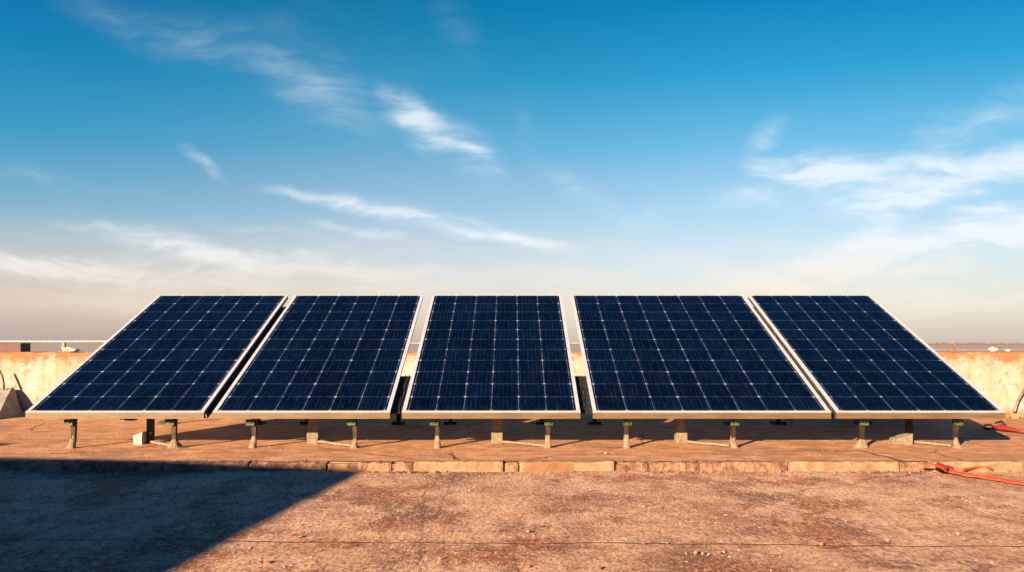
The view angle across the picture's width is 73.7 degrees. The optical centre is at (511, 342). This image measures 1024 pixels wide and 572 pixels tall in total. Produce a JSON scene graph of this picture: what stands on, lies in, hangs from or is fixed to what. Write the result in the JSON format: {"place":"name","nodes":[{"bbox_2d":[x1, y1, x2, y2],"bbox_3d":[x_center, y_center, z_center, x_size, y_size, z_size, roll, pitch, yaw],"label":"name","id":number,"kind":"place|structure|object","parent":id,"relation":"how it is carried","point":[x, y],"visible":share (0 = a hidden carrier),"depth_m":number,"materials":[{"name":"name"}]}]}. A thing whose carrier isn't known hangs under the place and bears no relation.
{"place":"outdoors","nodes":[
{"label":"outdoors","id":0,"kind":"place"},
{"bbox_2d":[0,352,212,416],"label":"parapet wall","id":1,"kind":"structure","parent":0,"point":[31,378],"depth_m":5.75,"materials":[{"name":"paint"}]},
{"bbox_2d":[0,343,30,351],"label":"junction cabinet","id":2,"kind":"object","parent":1,"relation":"on","point":[14,347],"visible":0.88,"depth_m":5.79,"materials":[{"name":"metal"}]},
{"bbox_2d":[0,340,106,351],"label":"metal railing","id":3,"kind":"object","parent":1,"relation":"on","point":[63,342],"visible":0.36,"depth_m":5.82,"materials":[{"name":"metal"}]},
{"bbox_2d":[61,347,79,351],"bbox_3d":[-3.754,0.059,5.803,0.150,0.047,0.086,0,0,0],"label":"cement bag","id":4,"kind":"object","parent":1,"relation":"on","point":[68,349],"visible":1,"depth_m":5.78,"materials":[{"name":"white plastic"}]},
{"bbox_2d":[0,470,1023,571],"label":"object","id":5,"kind":"structure","parent":0,"point":[572,534],"depth_m":2.49,"materials":[{"name":"concrete"}]},
{"bbox_2d":[0,459,1023,471],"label":"kerb","id":6,"kind":"structure","parent":5,"relation":"on","point":[433,465],"depth_m":3.48,"materials":[{"name":"concrete"}]},
{"bbox_2d":[920,462,1023,484],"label":"hose","id":7,"kind":"object","parent":5,"relation":"on","point":[943,467],"visible":0.96,"depth_m":3.33,"materials":[{"name":"rubber"}]},
{"bbox_2d":[0,414,1023,460],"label":"terrace","id":8,"kind":"structure","parent":0,"point":[227,439],"depth_m":4.25,"materials":[{"name":"concrete"}]},
{"bbox_2d":[0,388,22,418],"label":"concrete buttress","id":9,"kind":"structure","parent":8,"relation":"on","point":[10,407],"depth_m":5.60,"materials":[{"name":"grey concrete"}]},
{"bbox_2d":[0,370,4,389],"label":"red pipe","id":10,"kind":"object","parent":9,"relation":"on","point":[2,379],"visible":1,"depth_m":5.65,"materials":[{"name":"paint"}]},
{"bbox_2d":[25,295,288,448],"bbox_3d":[-2.246,0.123,4.596,1.010,0.991,1.478,0,0,0],"label":"solar panel","id":11,"kind":"object","parent":8,"relation":"on","point":[170,360],"visible":0.99,"depth_m":4.35,"materials":[{"name":"glass"}]},
{"bbox_2d":[206,306,285,418],"bbox_3d":[-1.717,0.081,4.562,0.074,0.716,1.323,0,0,0],"label":"cable tray","id":12,"kind":"object","parent":11,"relation":"attached to","point":[230,383],"visible":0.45,"depth_m":4.41,"materials":[{"name":"black plastic"}]},
{"bbox_2d":[213,295,422,447],"bbox_3d":[-1.191,0.122,4.596,1.004,0.989,1.478,0,0,0],"label":"solar panel","id":13,"kind":"object","parent":8,"relation":"on","point":[313,360],"visible":1,"depth_m":4.35,"materials":[{"name":"glass"}]},
{"bbox_2d":[390,375,410,418],"bbox_3d":[-0.656,0.322,4.101,0.092,0.234,0.402,0,0,0],"label":"cable tray","id":14,"kind":"object","parent":13,"relation":"attached to","point":[400,397],"visible":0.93,"depth_m":4.08,"materials":[{"name":"black plastic"}]},
{"bbox_2d":[402,295,579,448],"bbox_3d":[-0.118,0.122,4.596,1.010,0.988,1.478,0,0,0],"label":"solar panel","id":15,"kind":"object","parent":8,"relation":"on","point":[496,359],"visible":1,"depth_m":4.35,"materials":[{"name":"glass"}]},
{"bbox_2d":[575,375,592,414],"bbox_3d":[0.422,0.322,4.101,0.096,0.234,0.402,0,0,0],"label":"cable tray","id":16,"kind":"object","parent":15,"relation":"attached to","point":[585,405],"visible":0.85,"depth_m":4.08,"materials":[{"name":"black plastic"}]},
{"bbox_2d":[401,352,585,375],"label":"parapet wall","id":17,"kind":"structure","parent":8,"relation":"on","point":[578,364],"depth_m":7.12,"materials":[{"name":"paint"}]},
{"bbox_2d":[410,342,579,343],"bbox_3d":[0.300,0.051,7.200,5.800,0.104,0.056,0,0,0],"label":"metal railing","id":18,"kind":"object","parent":17,"relation":"on","point":[569,342],"depth_m":7.19,"materials":[{"name":"metal"}]},
{"bbox_2d":[571,295,830,447],"bbox_3d":[1.131,0.121,4.596,1.348,0.987,1.478,0,0,0],"label":"solar panel","id":19,"kind":"object","parent":8,"relation":"on","point":[680,359],"visible":1,"depth_m":4.36,"materials":[{"name":"glass"}]},
{"bbox_2d":[752,306,833,418],"bbox_3d":[1.820,0.081,4.562,0.056,0.716,1.323,0,0,0],"label":"mounting rail","id":20,"kind":"object","parent":19,"relation":"attached to","point":[832,414],"visible":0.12,"depth_m":4.35,"materials":[{"name":"black metal"}]},
{"bbox_2d":[748,295,1005,448],"bbox_3d":[2.313,0.122,4.596,0.956,0.989,1.478,0,0,0],"label":"solar panel","id":21,"kind":"object","parent":8,"relation":"on","point":[863,359],"visible":1,"depth_m":4.35,"materials":[{"name":"glass"}]},
{"bbox_2d":[937,351,1023,404],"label":"parapet wall","id":22,"kind":"structure","parent":8,"relation":"on","point":[989,374],"depth_m":5.75,"materials":[{"name":"paint"}]},
{"bbox_2d":[927,343,1023,351],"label":"metal railing","id":23,"kind":"object","parent":22,"relation":"on","point":[953,349],"visible":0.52,"depth_m":5.83,"materials":[{"name":"white metal"}]},
{"bbox_2d":[988,347,997,351],"bbox_3d":[4.085,0.059,5.795,0.083,0.048,0.040,0,0,0],"label":"plastic scrap","id":24,"kind":"object","parent":22,"relation":"on","point":[993,349],"visible":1,"depth_m":5.78,"materials":[{"name":"white plastic"}]},
{"bbox_2d":[998,384,1023,416],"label":"concrete buttress","id":25,"kind":"structure","parent":8,"relation":"on","point":[1010,393],"depth_m":5.65,"materials":[{"name":"paint"}]},
{"bbox_2d":[1011,413,1020,417],"bbox_3d":[4.074,0.597,5.519,0.067,0.056,0.066,0,0,38],"label":"rubble","id":26,"kind":"object","parent":8,"relation":"on","point":[1014,415],"visible":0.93,"depth_m":5.50,"materials":[{"name":"beige stone"}]},
{"bbox_2d":[1012,387,1023,412],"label":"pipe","id":27,"kind":"object","parent":26,"relation":"on","point":[1017,401],"visible":1,"depth_m":5.54,"materials":[{"name":"brown paint"}]},
{"bbox_2d":[0,433,1023,571],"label":"gravel","id":28,"kind":"structure","parent":0,"point":[505,504],"depth_m":2.73,"materials":[{"name":"brown gravel"}]},
{"bbox_2d":[0,0,1023,342],"label":"sky","id":29,"kind":"structure","parent":0,"point":[149,149],"materials":[{"name":"blue"}]},
{"bbox_2d":[30,343,1023,351],"bbox_3d":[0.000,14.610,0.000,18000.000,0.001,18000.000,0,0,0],"label":"ground","id":30,"kind":"structure","parent":0,"point":[56,347],"depth_m":2421.67,"materials":[{"name":"brown soil"}]},
{"bbox_2d":[44,470,1020,475],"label":"gravel","id":31,"kind":"structure","parent":0,"point":[696,472],"depth_m":3.43,"materials":[{"name":"beige gravel"}]},
{"bbox_2d":[982,420,1023,432],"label":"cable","id":32,"kind":"object","parent":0,"point":[1004,427],"visible":1,"depth_m":4.65,"materials":[{"name":"red paint"}]}
]}

